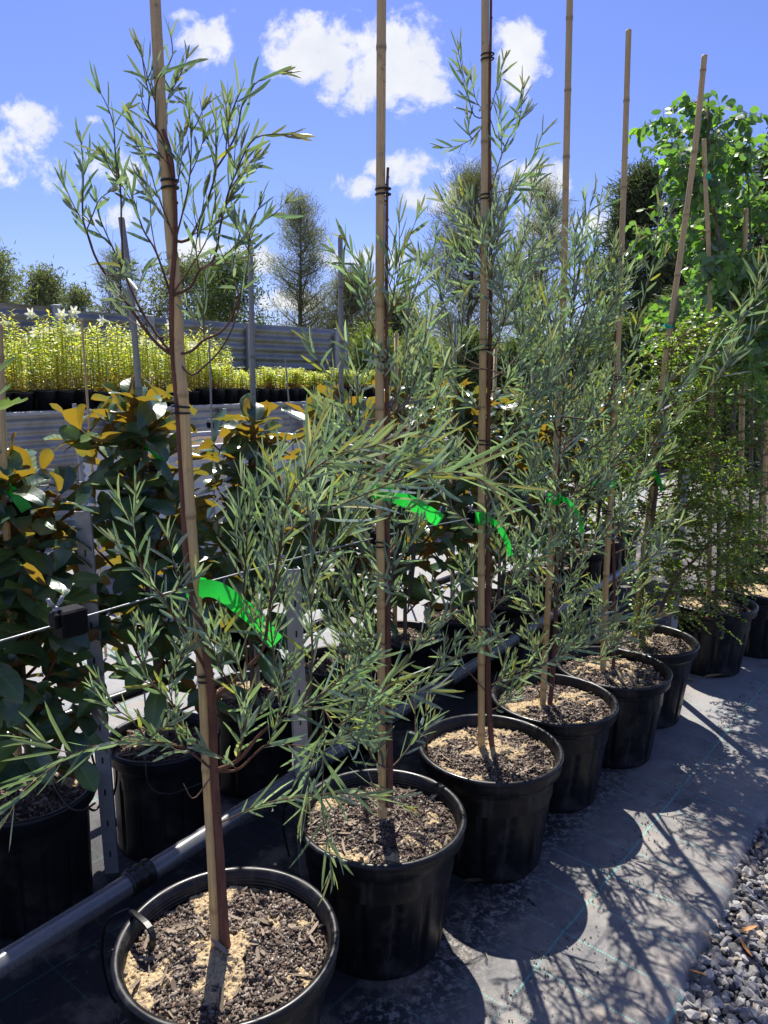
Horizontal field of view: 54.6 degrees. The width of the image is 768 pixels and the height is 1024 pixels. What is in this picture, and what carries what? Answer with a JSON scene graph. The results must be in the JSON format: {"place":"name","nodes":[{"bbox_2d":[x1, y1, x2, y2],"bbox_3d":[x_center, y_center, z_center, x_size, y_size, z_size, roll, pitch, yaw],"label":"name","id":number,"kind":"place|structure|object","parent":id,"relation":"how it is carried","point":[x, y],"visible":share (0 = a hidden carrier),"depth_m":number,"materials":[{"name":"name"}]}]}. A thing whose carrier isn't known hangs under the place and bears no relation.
{"place":"outdoors","nodes":[
{"label":"outdoors","id":0,"kind":"place"},
{"bbox_2d":[83,430,312,585],"bbox_3d":[-1.349,-0.088,5.678,0.940,0.960,1.540,7,12,32],"label":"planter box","id":1,"kind":"object","parent":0,"point":[173,459],"visible":0.09,"depth_m":5.21,"materials":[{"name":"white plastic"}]},
{"bbox_2d":[0,0,767,349],"label":"sky","id":2,"kind":"structure","parent":0,"point":[47,47],"materials":[{"name":"blue"}]},
{"bbox_2d":[676,823,767,1023],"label":"gravel path","id":3,"kind":"structure","parent":0,"point":[731,920],"depth_m":1.93,"materials":[{"name":"grey gravel"}]},
{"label":"terrace","id":4,"kind":"structure","parent":0,"visible":0},
{"bbox_2d":[4,343,14,411],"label":"potted lily","id":5,"kind":"object","parent":4,"relation":"on","point":[8,394],"visible":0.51,"depth_m":6.22,"materials":[{"name":"green plant"}]},
{"bbox_2d":[0,309,26,410],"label":"potted lily","id":6,"kind":"object","parent":4,"relation":"on","point":[11,377],"visible":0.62,"depth_m":6.57,"materials":[{"name":"green plant"}]},
{"bbox_2d":[1,317,34,389],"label":"potted lily","id":7,"kind":"object","parent":4,"relation":"on","point":[23,341],"visible":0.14,"depth_m":7.14,"materials":[{"name":"green plant"}]},
{"bbox_2d":[11,337,35,411],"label":"potted lily","id":8,"kind":"object","parent":4,"relation":"on","point":[26,405],"visible":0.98,"depth_m":6.37,"materials":[{"name":"green plant"}]},
{"bbox_2d":[17,327,48,409],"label":"potted lily","id":9,"kind":"object","parent":4,"relation":"on","point":[28,342],"visible":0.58,"depth_m":6.75,"materials":[{"name":"green plant"}]},
{"bbox_2d":[24,308,52,388],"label":"potted lily","id":10,"kind":"object","parent":4,"relation":"on","point":[31,313],"visible":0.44,"depth_m":7.25,"materials":[{"name":"green plant"}]},
{"bbox_2d":[31,330,57,410],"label":"potted lily","id":11,"kind":"object","parent":4,"relation":"on","point":[44,397],"visible":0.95,"depth_m":6.56,"materials":[{"name":"green plant"}]},
{"bbox_2d":[35,320,59,388],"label":"potted lily","id":12,"kind":"object","parent":4,"relation":"on","point":[46,343],"visible":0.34,"depth_m":7.14,"materials":[{"name":"green plant"}]},
{"bbox_2d":[40,309,67,388],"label":"potted lily","id":13,"kind":"object","parent":4,"relation":"on","point":[59,313],"visible":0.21,"depth_m":7.43,"materials":[{"name":"green plant"}]},
{"bbox_2d":[44,309,64,389],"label":"potted lily","id":14,"kind":"object","parent":4,"relation":"on","point":[50,344],"visible":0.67,"depth_m":6.90,"materials":[{"name":"green plant"}]},
{"bbox_2d":[45,305,80,388],"bbox_3d":[-3.110,-1.516,7.300,0.363,0.975,0.236,1,10,3],"label":"potted lily","id":15,"kind":"object","parent":4,"relation":"on","point":[72,312],"visible":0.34,"depth_m":7.24,"materials":[{"name":"green plant"}]},
{"bbox_2d":[51,325,77,409],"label":"potted lily","id":16,"kind":"object","parent":4,"relation":"on","point":[64,398],"visible":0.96,"depth_m":6.76,"materials":[{"name":"green plant"}]},
{"bbox_2d":[60,323,93,408],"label":"potted lily","id":17,"kind":"object","parent":4,"relation":"on","point":[80,396],"visible":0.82,"depth_m":6.91,"materials":[{"name":"green plant"}]},
{"bbox_2d":[79,325,97,389],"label":"potted lily","id":18,"kind":"object","parent":4,"relation":"on","point":[90,372],"visible":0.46,"depth_m":7.30,"materials":[{"name":"green plant"}]},
{"bbox_2d":[89,323,115,408],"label":"potted lily","id":19,"kind":"object","parent":4,"relation":"on","point":[96,403],"visible":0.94,"depth_m":7.09,"materials":[{"name":"green plant"}]},
{"bbox_2d":[93,338,121,388],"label":"potted lily","id":20,"kind":"object","parent":4,"relation":"on","point":[109,366],"visible":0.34,"depth_m":7.50,"materials":[{"name":"green plant"}]},
{"bbox_2d":[97,315,130,388],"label":"potted lily","id":21,"kind":"object","parent":4,"relation":"on","point":[102,320],"visible":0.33,"depth_m":7.86,"materials":[{"name":"green plant"}]},
{"bbox_2d":[105,321,130,397],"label":"potted lily","id":22,"kind":"object","parent":4,"relation":"on","point":[117,362],"visible":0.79,"depth_m":7.32,"materials":[{"name":"green plant"}]},
{"bbox_2d":[137,319,154,395],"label":"potted lily","id":23,"kind":"object","parent":4,"relation":"on","point":[144,341],"visible":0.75,"depth_m":7.65,"materials":[{"name":"green plant"}]},
{"bbox_2d":[147,341,171,405],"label":"potted lily","id":24,"kind":"object","parent":4,"relation":"on","point":[164,389],"visible":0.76,"depth_m":7.88,"materials":[{"name":"green plant"}]},
{"bbox_2d":[0,303,349,389],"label":"corrugated fence","id":25,"kind":"object","parent":4,"relation":"on","point":[276,346],"visible":0.18,"depth_m":10.22,"materials":[{"name":"metal"}]},
{"bbox_2d":[184,333,199,404],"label":"potted lily","id":26,"kind":"object","parent":4,"relation":"on","point":[193,397],"visible":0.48,"depth_m":8.23,"materials":[{"name":"green plant"}]},
{"bbox_2d":[185,330,202,390],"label":"potted lily","id":27,"kind":"object","parent":4,"relation":"on","point":[194,381],"visible":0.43,"depth_m":8.58,"materials":[{"name":"green plant"}]},
{"bbox_2d":[194,338,212,404],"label":"potted lily","id":28,"kind":"object","parent":4,"relation":"on","point":[204,395],"visible":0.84,"depth_m":8.41,"materials":[{"name":"green plant"}]},
{"bbox_2d":[198,324,217,387],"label":"potted lily","id":29,"kind":"object","parent":4,"relation":"on","point":[208,356],"visible":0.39,"depth_m":8.79,"materials":[{"name":"green plant"}]},
{"bbox_2d":[207,363,226,403],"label":"potted lily","id":30,"kind":"object","parent":4,"relation":"on","point":[218,395],"visible":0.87,"depth_m":8.57,"materials":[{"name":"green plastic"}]},
{"bbox_2d":[211,339,232,387],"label":"potted lily","id":31,"kind":"object","parent":4,"relation":"on","point":[219,354],"visible":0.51,"depth_m":8.97,"materials":[{"name":"green plant"}]},
{"bbox_2d":[222,365,241,403],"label":"potted lily","id":32,"kind":"object","parent":4,"relation":"on","point":[231,394],"visible":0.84,"depth_m":8.79,"materials":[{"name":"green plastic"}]},
{"bbox_2d":[229,371,248,402],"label":"potted lily","id":33,"kind":"object","parent":4,"relation":"on","point":[242,391],"visible":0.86,"depth_m":8.97,"materials":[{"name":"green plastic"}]},
{"bbox_2d":[256,366,269,402],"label":"potted lily","id":34,"kind":"object","parent":4,"relation":"on","point":[263,394],"visible":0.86,"depth_m":9.34,"materials":[{"name":"green plant"}]},
{"bbox_2d":[263,370,280,401],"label":"potted lily","id":35,"kind":"object","parent":4,"relation":"on","point":[274,395],"visible":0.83,"depth_m":9.51,"materials":[{"name":"green plant"}]},
{"bbox_2d":[271,368,289,401],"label":"potted lily","id":36,"kind":"object","parent":4,"relation":"on","point":[283,396],"visible":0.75,"depth_m":9.70,"materials":[{"name":"green plant"}]},
{"bbox_2d":[282,368,301,400],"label":"potted lily","id":37,"kind":"object","parent":4,"relation":"on","point":[293,393],"visible":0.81,"depth_m":9.89,"materials":[{"name":"green plant"}]},
{"bbox_2d":[289,367,305,400],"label":"potted lily","id":38,"kind":"object","parent":4,"relation":"on","point":[302,392],"visible":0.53,"depth_m":10.08,"materials":[{"name":"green plant"}]},
{"label":"ground","id":39,"kind":"structure","parent":0,"visible":0},
{"bbox_2d":[0,237,34,304],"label":"tree","id":40,"kind":"object","parent":39,"relation":"on","point":[6,282],"visible":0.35,"depth_m":22.92,"materials":[{"name":"green plant"}]},
{"bbox_2d":[7,256,85,309],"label":"gum tree","id":41,"kind":"object","parent":39,"relation":"on","point":[44,287],"visible":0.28,"depth_m":24.81,"materials":[{"name":"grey plant"}]},
{"bbox_2d":[57,279,107,311],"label":"gum tree","id":42,"kind":"object","parent":39,"relation":"on","point":[83,303],"visible":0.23,"depth_m":22.95,"materials":[{"name":"green plant"}]},
{"bbox_2d":[85,240,156,314],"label":"gum tree","id":43,"kind":"object","parent":39,"relation":"on","point":[116,279],"visible":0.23,"depth_m":21.97,"materials":[{"name":"green plant"}]},
{"bbox_2d":[127,249,247,320],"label":"gum tree","id":44,"kind":"object","parent":39,"relation":"on","point":[161,311],"visible":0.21,"depth_m":22.95,"materials":[{"name":"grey plant"}]},
{"bbox_2d":[167,244,286,324],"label":"gum tree","id":45,"kind":"object","parent":39,"relation":"on","point":[224,303],"visible":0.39,"depth_m":20.85,"materials":[{"name":"green plant"}]},
{"bbox_2d":[255,183,352,328],"bbox_3d":[-2.784,-6.392,23.072,3.792,7.554,3.588,1,10,0],"label":"casuarina","id":46,"kind":"object","parent":39,"relation":"on","point":[300,231],"visible":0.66,"depth_m":22.66,"materials":[{"name":"green plant"}]},
{"bbox_2d":[302,259,395,358],"bbox_3d":[-1.247,-5.282,23.230,3.718,5.356,3.907,1,10,0],"label":"casuarina","id":47,"kind":"object","parent":39,"relation":"on","point":[355,310],"visible":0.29,"depth_m":22.90,"materials":[{"name":"green plant"}]},
{"bbox_2d":[0,457,767,1023],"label":"weed mat","id":48,"kind":"object","parent":39,"relation":"on","point":[38,979],"visible":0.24,"depth_m":3.07,"materials":[{"name":"grey fabric"}]},
{"bbox_2d":[0,356,27,409],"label":"potted oak","id":49,"kind":"object","parent":48,"relation":"on","point":[5,403],"visible":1,"depth_m":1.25,"materials":[{"name":"green plant"}]},
{"bbox_2d":[0,324,129,936],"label":"potted magnolia","id":50,"kind":"object","parent":48,"relation":"on","point":[45,867],"visible":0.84,"depth_m":1.87,"materials":[{"name":"green plant"}]},
{"bbox_2d":[52,779,95,811],"bbox_3d":[-0.784,0.695,1.884,0.209,0.084,0.092,19,21,60],"label":"drip tube","id":51,"kind":"object","parent":50,"relation":"attached to","point":[66,804],"visible":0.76,"depth_m":1.80,"materials":[{"name":"black plastic"}]},
{"bbox_2d":[80,319,106,656],"bbox_3d":[-1.419,-0.083,3.647,0.040,1.670,0.015,1,10,0],"label":"bamboo cane","id":52,"kind":"object","parent":48,"relation":"on","point":[88,412],"visible":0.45,"depth_m":3.55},
{"bbox_2d":[74,510,119,873],"bbox_3d":[-0.783,0.519,2.040,0.044,1.073,0.097,1,10,0],"label":"steel post","id":53,"kind":"object","parent":48,"relation":"on","point":[84,535],"visible":0.76,"depth_m":2.05,"materials":[{"name":"grey metal"}]},
{"bbox_2d":[43,217,261,860],"bbox_3d":[-0.726,0.105,2.186,0.619,1.837,0.583,-7,13,-38],"label":"potted magnolia","id":54,"kind":"object","parent":48,"relation":"on","point":[150,822],"visible":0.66,"depth_m":2.12,"materials":[{"name":"green plant"}]},
{"bbox_2d":[144,691,202,794],"bbox_3d":[-0.680,0.683,2.187,0.133,0.188,0.352,-9,14,-43],"label":"drip tube","id":55,"kind":"object","parent":54,"relation":"attached to","point":[162,793],"visible":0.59,"depth_m":2.09,"materials":[{"name":"black plastic"}]},
{"bbox_2d":[208,324,218,614],"bbox_3d":[-0.993,-0.218,4.333,0.018,1.703,0.015,1,10,0],"label":"bamboo cane","id":56,"kind":"object","parent":48,"relation":"on","point":[211,415],"visible":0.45,"depth_m":4.25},
{"bbox_2d":[0,396,431,536],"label":"retaining wall","id":57,"kind":"structure","parent":48,"relation":"on","point":[31,429],"depth_m":6.67,"materials":[{"name":"metal"}]},
{"bbox_2d":[165,245,318,796],"bbox_3d":[-0.492,0.044,2.533,0.568,1.841,0.510,1,10,0],"label":"potted magnolia","id":58,"kind":"object","parent":48,"relation":"on","point":[260,770],"visible":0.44,"depth_m":2.48,"materials":[{"name":"green plant"}]},
{"bbox_2d":[279,235,413,756],"bbox_3d":[-0.176,-0.046,2.854,0.571,1.913,0.638,-4,11,-25],"label":"potted magnolia","id":59,"kind":"object","parent":48,"relation":"on","point":[320,673],"visible":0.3,"depth_m":2.76,"materials":[{"name":"green plant"}]},
{"bbox_2d":[349,317,403,386],"bbox_3d":[-0.284,-2.428,14.839,2.358,2.872,2.428,1,10,0],"label":"conifer shrub","id":60,"kind":"object","parent":48,"relation":"on","point":[354,341],"visible":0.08,"depth_m":14.35,"materials":[{"name":"green plant"}]},
{"bbox_2d":[351,333,461,718],"bbox_3d":[0.083,0.058,3.187,0.506,1.598,0.563,-3,11,-23],"label":"potted magnolia","id":61,"kind":"object","parent":48,"relation":"on","point":[405,627],"visible":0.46,"depth_m":3.11,"materials":[{"name":"green plant"}]},
{"bbox_2d":[373,325,452,432],"bbox_3d":[0.684,-2.164,14.355,2.339,2.781,2.488,3,11,13],"label":"conifer shrub","id":62,"kind":"object","parent":48,"relation":"on","point":[401,349],"visible":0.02,"depth_m":13.93,"materials":[{"name":"green plant"}]},
{"bbox_2d":[407,320,515,691],"bbox_3d":[0.353,-0.021,3.426,0.504,1.675,0.548,1,10,0],"label":"potted magnolia","id":63,"kind":"object","parent":48,"relation":"on","point":[462,538],"visible":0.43,"depth_m":3.37,"materials":[{"name":"green plant"}]},
{"bbox_2d":[422,320,511,432],"bbox_3d":[1.528,-2.169,13.853,2.516,2.751,2.453,1,10,0],"label":"conifer shrub","id":64,"kind":"object","parent":48,"relation":"on","point":[472,375],"visible":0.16,"depth_m":13.39,"materials":[{"name":"green plant"}]},
{"bbox_2d":[450,346,540,670],"bbox_3d":[0.511,-0.018,3.704,0.558,1.574,0.484,1,10,0],"label":"potted magnolia","id":65,"kind":"object","parent":48,"relation":"on","point":[514,615],"visible":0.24,"depth_m":3.63,"materials":[{"name":"green plant"}]},
{"bbox_2d":[473,324,553,433],"bbox_3d":[2.454,-2.096,13.887,2.610,2.756,2.676,1,10,0],"label":"conifer shrub","id":66,"kind":"object","parent":48,"relation":"on","point":[512,344],"visible":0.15,"depth_m":13.38,"materials":[{"name":"green plant"}]},
{"bbox_2d":[474,367,580,643],"bbox_3d":[0.770,-0.071,4.061,0.598,1.560,0.519,1,10,0],"label":"potted magnolia","id":67,"kind":"object","parent":48,"relation":"on","point":[543,433],"visible":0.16,"depth_m":4.02,"materials":[{"name":"green plant"}]},
{"bbox_2d":[515,384,598,622],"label":"potted magnolia","id":68,"kind":"object","parent":48,"relation":"on","point":[575,474],"visible":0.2,"depth_m":4.39,"materials":[{"name":"green plant"}]},
{"bbox_2d":[526,321,622,463],"bbox_3d":[3.374,-2.007,13.363,2.849,2.798,2.834,1,10,0],"label":"conifer shrub","id":69,"kind":"object","parent":48,"relation":"on","point":[575,357],"visible":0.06,"depth_m":12.91,"materials":[{"name":"green plant"}]},
{"bbox_2d":[547,390,617,604],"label":"potted magnolia","id":70,"kind":"object","parent":48,"relation":"on","point":[594,560],"visible":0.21,"depth_m":4.75,"materials":[{"name":"green plant"}]},
{"bbox_2d":[574,377,643,589],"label":"potted magnolia","id":71,"kind":"object","parent":48,"relation":"on","point":[620,545],"visible":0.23,"depth_m":5.11,"materials":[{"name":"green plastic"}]},
{"bbox_2d":[590,361,652,574],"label":"potted magnolia","id":72,"kind":"object","parent":48,"relation":"on","point":[623,561],"visible":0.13,"depth_m":5.49,"materials":[{"name":"green plant"}]},
{"bbox_2d":[7,525,594,735],"bbox_3d":[-0.005,0.442,3.662,0.051,0.051,5.541,9,13,38],"label":"irrigation pipe","id":73,"kind":"object","parent":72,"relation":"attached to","point":[116,697],"visible":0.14,"depth_m":2.61,"materials":[{"name":"black plastic"}]},
{"bbox_2d":[568,308,695,463],"bbox_3d":[4.218,-1.989,12.752,2.702,3.143,2.886,5,11,23],"label":"conifer shrub","id":74,"kind":"object","parent":48,"relation":"on","point":[625,333],"visible":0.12,"depth_m":12.38,"materials":[{"name":"green plant"}]},
{"bbox_2d":[621,277,759,471],"bbox_3d":[5.070,-2.113,12.305,2.778,3.458,2.700,-6,12,-35],"label":"conifer shrub","id":75,"kind":"object","parent":48,"relation":"on","point":[667,295],"visible":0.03,"depth_m":12.02,"materials":[{"name":"green plant"}]},
{"bbox_2d":[665,306,767,474],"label":"conifer shrub","id":76,"kind":"object","parent":48,"relation":"on","point":[756,467],"visible":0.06,"depth_m":11.52,"materials":[{"name":"green plant"}]},
{"bbox_2d":[678,165,767,558],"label":"potted gum","id":77,"kind":"object","parent":48,"relation":"on","point":[733,206],"visible":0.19,"depth_m":4.59,"materials":[{"name":"plant"}]},
{"bbox_2d":[24,656,767,1023],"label":"weed mat","id":78,"kind":"object","parent":39,"relation":"on","point":[662,906],"visible":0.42,"depth_m":2.08,"materials":[{"name":"grey fabric"}]},
{"bbox_2d":[0,0,551,1023],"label":"potted wattle","id":79,"kind":"object","parent":78,"relation":"on","point":[246,944],"visible":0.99,"depth_m":1.29,"materials":[{"name":"plant"}]},
{"bbox_2d":[128,909,155,954],"bbox_3d":[-0.485,0.828,1.480,0.020,0.067,0.119,-8,13,-39],"label":"dripper hook","id":80,"kind":"object","parent":79,"relation":"attached to","point":[142,920],"visible":1,"depth_m":1.44,"materials":[{"name":"black plastic"}]},
{"bbox_2d":[0,462,757,641],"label":"support wire","id":81,"kind":"object","parent":79,"relation":"attached to","point":[26,633],"visible":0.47,"depth_m":1.41,"materials":[{"name":"metal"}]},
{"bbox_2d":[46,595,88,638],"bbox_3d":[-0.457,0.149,1.070,0.032,0.060,0.052,9,13,38],"label":"wire clamp","id":82,"kind":"object","parent":81,"relation":"attached to","point":[68,621],"visible":1,"depth_m":1.06,"materials":[{"name":"plastic"}]},
{"bbox_2d":[391,523,415,610],"bbox_3d":[0.044,0.127,1.785,0.068,0.221,0.020,9,13,37],"label":"drip stake","id":83,"kind":"object","parent":81,"relation":"hanging from","point":[413,556],"visible":0.63,"depth_m":1.77,"materials":[{"name":"black plastic"}]},
{"bbox_2d":[501,490,534,587],"bbox_3d":[0.399,0.087,2.222,0.097,0.306,0.033,7,12,30],"label":"drip stake","id":84,"kind":"object","parent":81,"relation":"hanging from","point":[528,505],"visible":0.56,"depth_m":2.21,"materials":[{"name":"black plastic"}]},
{"bbox_2d":[584,485,601,536],"bbox_3d":[0.771,-0.013,2.747,0.061,0.212,0.016,6,11,25],"label":"drip stake","id":85,"kind":"object","parent":81,"relation":"hanging from","point":[598,512],"visible":0.57,"depth_m":2.75,"materials":[{"name":"black plastic"}]},
{"bbox_2d":[284,566,309,875],"bbox_3d":[-0.235,0.599,2.070,0.077,0.920,0.051,-3,11,-20],"label":"steel post","id":86,"kind":"object","parent":78,"relation":"on","point":[294,633],"visible":0.47,"depth_m":2.03,"materials":[{"name":"grey metal"}]},
{"bbox_2d":[0,560,636,979],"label":"irrigation pipe","id":87,"kind":"object","parent":86,"relation":"attached to","point":[126,884],"visible":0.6,"depth_m":1.72,"materials":[{"name":"plastic"}]},
{"bbox_2d":[100,907,129,1002],"bbox_3d":[-0.584,0.967,1.603,0.043,0.333,0.144,-7,13,-36],"label":"drip tube","id":88,"kind":"object","parent":87,"relation":"hanging from","point":[102,952],"visible":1,"depth_m":1.60,"materials":[{"name":"black plastic"}]},
{"bbox_2d":[291,0,502,980],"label":"potted wattle","id":89,"kind":"object","parent":78,"relation":"on","point":[388,901],"visible":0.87,"depth_m":1.74,"materials":[{"name":"plant"}]},
{"bbox_2d":[31,679,767,1023],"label":"leaf litter","id":90,"kind":"object","parent":78,"relation":"on","point":[611,859],"visible":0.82,"depth_m":2.18,"materials":[{"name":"plant"}]},
{"bbox_2d":[370,0,638,883],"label":"potted wattle","id":91,"kind":"object","parent":78,"relation":"on","point":[497,775],"visible":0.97,"depth_m":2.07,"materials":[{"name":"plant"}]},
{"bbox_2d":[556,29,683,768],"bbox_3d":[0.884,-0.334,2.695,0.451,2.565,0.434,1,10,0],"label":"potted wattle","id":92,"kind":"object","parent":78,"relation":"on","point":[638,687],"visible":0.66,"depth_m":2.75,"materials":[{"name":"plant"}]},
{"bbox_2d":[491,0,767,812],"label":"potted wattle","id":93,"kind":"object","parent":78,"relation":"on","point":[574,717],"visible":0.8,"depth_m":2.37,"materials":[{"name":"plant"}]},
{"bbox_2d":[578,54,767,728],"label":"potted beech","id":94,"kind":"object","parent":78,"relation":"on","point":[675,650],"visible":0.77,"depth_m":3.01,"materials":[{"name":"plant"}]},
{"bbox_2d":[667,468,689,628],"bbox_3d":[1.336,0.318,3.410,0.041,1.041,0.046,-2,11,-17],"label":"steel post","id":95,"kind":"object","parent":78,"relation":"on","point":[672,621],"visible":0.23,"depth_m":3.39,"materials":[{"name":"grey metal"}]},
{"bbox_2d":[624,90,767,658],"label":"potted gum","id":96,"kind":"object","parent":78,"relation":"on","point":[721,268],"visible":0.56,"depth_m":3.69,"materials":[{"name":"plant"}]},
{"bbox_2d":[636,107,767,577],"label":"potted gum","id":97,"kind":"object","parent":78,"relation":"on","point":[737,168],"visible":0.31,"depth_m":4.05,"materials":[{"name":"plant"}]},
{"bbox_2d":[645,138,767,677],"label":"potted beech","id":98,"kind":"object","parent":78,"relation":"on","point":[718,655],"visible":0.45,"depth_m":3.60,"materials":[{"name":"plant"}]},
{"bbox_2d":[357,283,436,341],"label":"gum tree","id":99,"kind":"object","parent":39,"relation":"on","point":[398,325],"visible":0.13,"depth_m":23.89,"materials":[{"name":"green plant"}]},
{"bbox_2d":[389,145,549,355],"bbox_3d":[2.784,-6.814,23.330,4.930,8.448,5.084,-7,13,-38],"label":"casuarina","id":100,"kind":"object","parent":39,"relation":"on","point":[470,178],"visible":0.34,"depth_m":22.55,"materials":[{"name":"green plant"}]},
{"bbox_2d":[497,166,584,340],"bbox_3d":[5.237,-6.798,24.104,4.168,8.209,4.264,1,10,0],"label":"casuarina","id":101,"kind":"object","parent":39,"relation":"on","point":[545,190],"visible":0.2,"depth_m":23.28,"materials":[{"name":"green plant"}]},
{"bbox_2d":[567,147,688,360],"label":"cypress","id":102,"kind":"object","parent":39,"relation":"on","point":[642,181],"visible":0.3,"depth_m":18.63,"materials":[{"name":"green plant"}]},
{"bbox_2d":[627,128,756,413],"bbox_3d":[7.840,-5.440,18.159,4.476,7.719,4.826,1,10,0],"label":"cypress","id":103,"kind":"object","parent":39,"relation":"on","point":[669,262],"visible":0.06,"depth_m":17.93,"materials":[{"name":"green plant"}]},
{"bbox_2d":[728,127,767,429],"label":"cypress","id":104,"kind":"object","parent":39,"relation":"on","point":[765,189],"visible":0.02,"depth_m":16.72,"materials":[{"name":"green plant"}]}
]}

